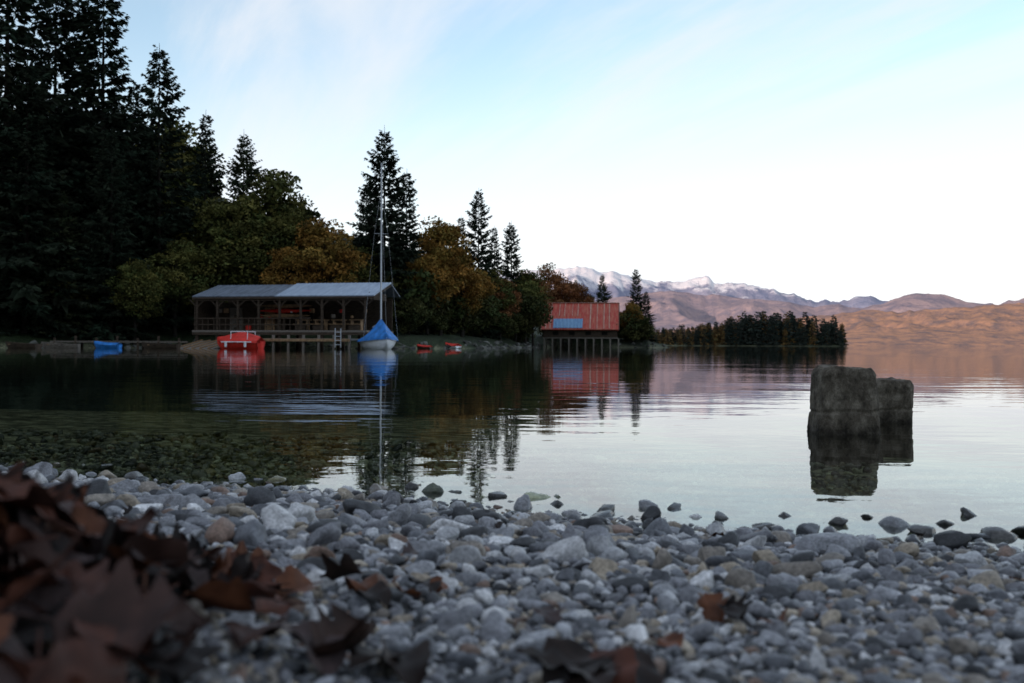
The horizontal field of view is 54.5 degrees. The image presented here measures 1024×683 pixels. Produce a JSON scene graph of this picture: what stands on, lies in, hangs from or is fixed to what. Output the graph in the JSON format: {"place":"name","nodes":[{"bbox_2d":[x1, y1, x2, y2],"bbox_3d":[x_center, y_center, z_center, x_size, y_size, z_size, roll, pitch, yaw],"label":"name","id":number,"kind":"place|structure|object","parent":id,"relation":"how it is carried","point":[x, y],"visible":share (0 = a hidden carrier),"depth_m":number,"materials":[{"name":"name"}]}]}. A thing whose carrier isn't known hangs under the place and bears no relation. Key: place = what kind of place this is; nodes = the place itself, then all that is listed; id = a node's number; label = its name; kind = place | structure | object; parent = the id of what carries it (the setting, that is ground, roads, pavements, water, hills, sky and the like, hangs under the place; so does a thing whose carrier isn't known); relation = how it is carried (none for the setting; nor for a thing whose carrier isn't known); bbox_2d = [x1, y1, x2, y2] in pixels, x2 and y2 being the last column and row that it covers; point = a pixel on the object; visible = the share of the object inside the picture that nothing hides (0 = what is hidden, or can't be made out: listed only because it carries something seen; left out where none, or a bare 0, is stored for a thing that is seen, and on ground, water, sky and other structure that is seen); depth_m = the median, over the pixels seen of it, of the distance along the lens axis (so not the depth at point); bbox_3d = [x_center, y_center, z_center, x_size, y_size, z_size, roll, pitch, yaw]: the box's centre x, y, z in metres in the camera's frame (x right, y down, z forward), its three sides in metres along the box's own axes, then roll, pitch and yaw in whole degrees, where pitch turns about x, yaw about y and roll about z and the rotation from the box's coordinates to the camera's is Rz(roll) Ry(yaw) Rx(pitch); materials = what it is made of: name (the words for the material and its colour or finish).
{"place":"outdoors","nodes":[
{"label":"outdoors","id":0,"kind":"place"},
{"bbox_2d":[0,346,1023,478],"bbox_3d":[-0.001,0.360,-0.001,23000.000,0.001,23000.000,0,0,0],"label":"lake water","id":1,"kind":"structure","parent":0,"point":[125,407],"depth_m":5.71,"materials":[{"name":"grey liquid"}]},
{"bbox_2d":[5,341,41,347],"bbox_3d":[-32.011,0.274,64.999,2.400,0.552,1.039,0,0,10],"label":"rowing boat","id":2,"kind":"object","parent":1,"relation":"on","point":[18,345],"visible":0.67,"depth_m":64.60,"materials":[{"name":"brown wood"}]},
{"bbox_2d":[41,342,80,347],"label":"rowing boat","id":3,"kind":"object","parent":1,"relation":"on","point":[53,345],"visible":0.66,"depth_m":66.15,"materials":[{"name":"grey wood"}]},
{"bbox_2d":[94,341,121,347],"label":"rowing boat","id":4,"kind":"object","parent":1,"relation":"on","point":[98,344],"visible":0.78,"depth_m":66.69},
{"bbox_2d":[50,336,187,347],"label":"landing stage","id":5,"kind":"object","parent":1,"relation":"in","point":[75,341],"visible":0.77,"depth_m":68.93,"materials":[{"name":"grey wood"}]},
{"bbox_2d":[142,342,180,348],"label":"rowing boat","id":6,"kind":"object","parent":1,"relation":"on","point":[152,345],"visible":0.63,"depth_m":67.09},
{"bbox_2d":[217,331,264,348],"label":"red motorboat","id":7,"kind":"object","parent":1,"relation":"on","point":[242,340],"visible":0.86,"depth_m":66.43,"materials":[{"name":"red plastic"}]},
{"bbox_2d":[357,163,409,349],"bbox_3d":[-8.508,-5.541,65.119,2.539,12.424,7.324,0,0,-18],"label":"sailboat","id":8,"kind":"object","parent":1,"relation":"on","point":[380,335],"visible":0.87,"depth_m":64.71,"materials":[{"name":"fabric"}]},
{"bbox_2d":[417,344,432,348],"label":"rowing boat","id":9,"kind":"object","parent":1,"relation":"on","point":[419,346],"visible":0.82,"depth_m":75.79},
{"bbox_2d":[445,342,461,347],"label":"rowing boat","id":10,"kind":"object","parent":1,"relation":"on","point":[455,345],"visible":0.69,"depth_m":81.47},
{"bbox_2d":[807,364,880,434],"bbox_3d":[1.371,0.461,4.118,0.272,0.732,0.211,0,0,-3],"label":"mooring post","id":11,"kind":"object","parent":1,"relation":"in","point":[844,400],"visible":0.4,"depth_m":4.03,"materials":[{"name":"grey stone"}]},
{"bbox_2d":[876,377,913,422],"bbox_3d":[1.800,0.501,4.749,0.206,0.660,0.200,0,0,7],"label":"mooring post","id":12,"kind":"object","parent":1,"relation":"in","point":[895,396],"visible":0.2,"depth_m":4.66,"materials":[{"name":"grey concrete"}]},
{"bbox_2d":[0,108,1023,682],"bbox_3d":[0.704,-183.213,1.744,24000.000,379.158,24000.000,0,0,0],"label":"ground","id":13,"kind":"structure","parent":0,"point":[408,342],"depth_m":3.83,"materials":[{"name":"grey stone"}]},
{"bbox_2d":[0,60,104,337],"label":"spruce tree","id":14,"kind":"object","parent":13,"relation":"on","point":[44,185],"visible":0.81,"depth_m":71.55,"materials":[{"name":"green plant"}]},
{"bbox_2d":[0,0,107,331],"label":"spruce tree","id":15,"kind":"object","parent":13,"relation":"on","point":[22,35],"visible":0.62,"depth_m":72.35,"materials":[{"name":"green plant"}]},
{"bbox_2d":[0,0,134,276],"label":"spruce tree","id":16,"kind":"object","parent":13,"relation":"on","point":[58,55],"visible":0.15,"depth_m":79.34,"materials":[{"name":"green plant"}]},
{"bbox_2d":[15,0,181,338],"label":"spruce tree","id":17,"kind":"object","parent":13,"relation":"on","point":[118,121],"visible":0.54,"depth_m":77.25,"materials":[{"name":"green plant"}]},
{"bbox_2d":[98,258,170,344],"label":"broadleaf tree","id":18,"kind":"object","parent":13,"relation":"on","point":[141,286],"visible":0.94,"depth_m":73.21,"materials":[{"name":"green plant"}]},
{"bbox_2d":[107,86,164,258],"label":"spruce tree","id":19,"kind":"object","parent":13,"relation":"on","point":[136,104],"visible":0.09,"depth_m":83.63,"materials":[{"name":"green plant"}]},
{"bbox_2d":[108,43,218,331],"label":"spruce tree","id":20,"kind":"object","parent":13,"relation":"on","point":[158,235],"visible":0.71,"depth_m":79.49,"materials":[{"name":"green plant"}]},
{"bbox_2d":[146,239,219,336],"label":"broadleaf tree","id":21,"kind":"object","parent":13,"relation":"on","point":[184,260],"visible":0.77,"depth_m":77.42,"materials":[{"name":"green plant"}]},
{"bbox_2d":[187,114,229,244],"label":"spruce tree","id":22,"kind":"object","parent":13,"relation":"on","point":[214,178],"visible":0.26,"depth_m":91.86,"materials":[{"name":"green plant"}]},
{"bbox_2d":[171,196,255,269],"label":"broadleaf tree","id":23,"kind":"object","parent":13,"relation":"on","point":[213,212],"visible":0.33,"depth_m":81.82,"materials":[{"name":"green plant"}]},
{"bbox_2d":[193,218,290,285],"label":"broadleaf tree","id":24,"kind":"object","parent":13,"relation":"on","point":[226,257],"visible":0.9,"depth_m":79.95,"materials":[{"name":"green plant"}]},
{"bbox_2d":[224,134,266,215],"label":"spruce tree","id":25,"kind":"object","parent":13,"relation":"on","point":[237,172],"visible":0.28,"depth_m":89.83,"materials":[{"name":"green plant"}]},
{"bbox_2d":[0,95,531,342],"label":"forest","id":26,"kind":"object","parent":13,"relation":"on","point":[189,156],"visible":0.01,"depth_m":102.86,"materials":[{"name":"green plant"}]},
{"bbox_2d":[213,169,334,259],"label":"broadleaf tree","id":27,"kind":"object","parent":13,"relation":"on","point":[271,197],"visible":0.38,"depth_m":84.31,"materials":[{"name":"green plant"}]},
{"bbox_2d":[258,245,319,284],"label":"autumn tree","id":28,"kind":"object","parent":13,"relation":"on","point":[281,260],"visible":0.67,"depth_m":78.94,"materials":[{"name":"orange plant"}]},
{"bbox_2d":[180,282,399,348],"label":"boathouse","id":29,"kind":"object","parent":13,"relation":"on","point":[300,311],"visible":0.91,"depth_m":71.93,"materials":[{"name":"brown wood"}]},
{"bbox_2d":[230,308,242,329],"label":"door","id":30,"kind":"structure","parent":29,"relation":"in","point":[233,311],"depth_m":73.99,"materials":[{"name":"brown wood"}]},
{"bbox_2d":[265,308,274,329],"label":"door","id":31,"kind":"structure","parent":29,"relation":"in","point":[269,321],"depth_m":73.41,"materials":[{"name":"brown wood"}]},
{"bbox_2d":[303,308,312,329],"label":"door","id":32,"kind":"structure","parent":29,"relation":"in","point":[306,312],"depth_m":72.77,"materials":[{"name":"brown wood"}]},
{"bbox_2d":[256,208,332,271],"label":"broadleaf tree","id":33,"kind":"object","parent":13,"relation":"on","point":[289,240],"visible":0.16,"depth_m":81.91,"materials":[{"name":"green plant"}]},
{"bbox_2d":[275,216,371,284],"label":"autumn tree","id":34,"kind":"object","parent":13,"relation":"on","point":[318,236],"visible":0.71,"depth_m":79.56,"materials":[{"name":"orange plant"}]},
{"bbox_2d":[2,253,657,342],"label":"undergrowth","id":35,"kind":"object","parent":13,"relation":"on","point":[412,310],"visible":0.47,"depth_m":93.00,"materials":[{"name":"green plant"}]},
{"bbox_2d":[29,339,665,348],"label":"bank rocks","id":36,"kind":"object","parent":13,"relation":"on","point":[505,345],"visible":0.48,"depth_m":84.57,"materials":[{"name":"grey stone"}]},
{"bbox_2d":[315,243,379,282],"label":"broadleaf tree","id":37,"kind":"object","parent":13,"relation":"on","point":[366,274],"visible":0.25,"depth_m":82.20,"materials":[{"name":"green plant"}]},
{"bbox_2d":[353,182,386,271],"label":"spruce tree","id":38,"kind":"object","parent":13,"relation":"on","point":[364,198],"visible":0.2,"depth_m":91.74,"materials":[{"name":"green plant"}]},
{"bbox_2d":[345,125,427,335],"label":"spruce tree","id":39,"kind":"object","parent":13,"relation":"on","point":[389,219],"visible":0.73,"depth_m":85.17,"materials":[{"name":"green plant"}]},
{"bbox_2d":[382,172,436,332],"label":"spruce tree","id":40,"kind":"object","parent":13,"relation":"on","point":[402,205],"visible":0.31,"depth_m":87.79,"materials":[{"name":"green plant"}]},
{"bbox_2d":[398,241,458,334],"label":"autumn tree","id":41,"kind":"object","parent":13,"relation":"on","point":[445,284],"visible":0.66,"depth_m":86.82,"materials":[{"name":"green plant"}]},
{"bbox_2d":[410,216,478,334],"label":"autumn tree","id":42,"kind":"object","parent":13,"relation":"on","point":[457,258],"visible":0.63,"depth_m":88.81,"materials":[{"name":"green plant"}]},
{"bbox_2d":[448,216,470,297],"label":"spruce tree","id":43,"kind":"object","parent":13,"relation":"on","point":[461,219],"visible":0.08,"depth_m":111.91,"materials":[{"name":"green plant"}]},
{"bbox_2d":[444,258,499,336],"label":"autumn tree","id":44,"kind":"object","parent":13,"relation":"on","point":[471,291],"visible":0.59,"depth_m":93.94,"materials":[{"name":"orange plant"}]},
{"bbox_2d":[463,190,505,339],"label":"spruce tree","id":45,"kind":"object","parent":13,"relation":"on","point":[476,205],"visible":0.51,"depth_m":107.52,"materials":[{"name":"green plant"}]},
{"bbox_2d":[486,225,503,278],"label":"spruce tree","id":46,"kind":"object","parent":13,"relation":"on","point":[496,245],"visible":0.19,"depth_m":117.83,"materials":[{"name":"green plant"}]},
{"bbox_2d":[478,268,517,328],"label":"broadleaf tree","id":47,"kind":"object","parent":13,"relation":"on","point":[509,293],"visible":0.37,"depth_m":107.09,"materials":[{"name":"green plant"}]},
{"bbox_2d":[487,276,521,339],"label":"autumn tree","id":48,"kind":"object","parent":13,"relation":"on","point":[509,310],"visible":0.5,"depth_m":107.43,"materials":[{"name":"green plant"}]},
{"bbox_2d":[0,457,1023,682],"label":"pebble beach","id":49,"kind":"structure","parent":13,"relation":"on","point":[638,542],"depth_m":1.34,"materials":[{"name":"stone"}]},
{"bbox_2d":[0,454,1023,682],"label":"fallen leaves","id":50,"kind":"object","parent":49,"relation":"on","point":[88,589],"visible":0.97,"depth_m":0.62,"materials":[{"name":"brown plant"}]},
{"bbox_2d":[123,471,1023,545],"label":"shore stones","id":51,"kind":"object","parent":49,"relation":"on","point":[998,535],"visible":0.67,"depth_m":2.06,"materials":[{"name":"grey stone"}]},
{"bbox_2d":[497,222,536,342],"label":"spruce tree","id":52,"kind":"object","parent":13,"relation":"on","point":[511,236],"visible":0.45,"depth_m":115.74,"materials":[{"name":"green plant"}]},
{"bbox_2d":[511,269,554,344],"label":"broadleaf tree","id":53,"kind":"object","parent":13,"relation":"on","point":[530,285],"visible":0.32,"depth_m":115.20,"materials":[{"name":"green plant"}]},
{"bbox_2d":[531,278,553,346],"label":"autumn tree","id":54,"kind":"object","parent":13,"relation":"on","point":[541,291],"visible":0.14,"depth_m":117.72,"materials":[{"name":"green plant"}]},
{"bbox_2d":[537,262,575,339],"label":"autumn tree","id":55,"kind":"object","parent":13,"relation":"on","point":[557,283],"visible":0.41,"depth_m":130.77,"materials":[{"name":"orange plant"}]},
{"bbox_2d":[556,281,594,340],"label":"autumn tree","id":56,"kind":"object","parent":13,"relation":"on","point":[581,295],"visible":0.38,"depth_m":132.67,"materials":[{"name":"orange plant"}]},
{"bbox_2d":[540,302,619,347],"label":"red roof boathouse","id":57,"kind":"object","parent":13,"relation":"on","point":[585,321],"visible":0.8,"depth_m":122.69,"materials":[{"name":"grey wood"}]},
{"bbox_2d":[594,275,612,302],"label":"spruce tree","id":58,"kind":"object","parent":13,"relation":"on","point":[600,296],"visible":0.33,"depth_m":137.86,"materials":[{"name":"green plant"}]},
{"bbox_2d":[620,302,643,342],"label":"autumn tree","id":59,"kind":"object","parent":13,"relation":"on","point":[629,305],"visible":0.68,"depth_m":133.09,"materials":[{"name":"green plant"}]},
{"bbox_2d":[623,269,650,339],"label":"spruce tree","id":60,"kind":"object","parent":13,"relation":"on","point":[637,298],"visible":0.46,"depth_m":136.74,"materials":[{"name":"green plant"}]},
{"bbox_2d":[640,291,659,341],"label":"spruce tree","id":61,"kind":"object","parent":13,"relation":"on","point":[646,299],"visible":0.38,"depth_m":138.71,"materials":[{"name":"green plant"}]},
{"bbox_2d":[622,310,847,345],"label":"distant forest","id":62,"kind":"object","parent":13,"relation":"on","point":[790,330],"visible":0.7,"depth_m":500.13,"materials":[{"name":"green plant"}]},
{"bbox_2d":[0,0,1023,304],"label":"sky","id":63,"kind":"structure","parent":0,"point":[814,150],"materials":[{"name":"blue"}]},
{"bbox_2d":[498,266,890,307],"bbox_3d":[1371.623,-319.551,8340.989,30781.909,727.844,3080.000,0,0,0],"label":"snowy mountain range","id":64,"kind":"structure","parent":0,"point":[618,285],"depth_m":8777.66,"materials":[{"name":"white snow"}]},
{"bbox_2d":[595,291,1023,330],"bbox_3d":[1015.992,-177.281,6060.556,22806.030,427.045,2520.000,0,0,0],"label":"mountain ridge","id":65,"kind":"structure","parent":0,"point":[671,309],"depth_m":6312.77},
{"bbox_2d":[659,303,1023,346],"bbox_3d":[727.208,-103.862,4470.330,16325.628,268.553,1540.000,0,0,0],"label":"autumn hill","id":66,"kind":"structure","parent":0,"point":[994,325],"depth_m":4260.72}
]}

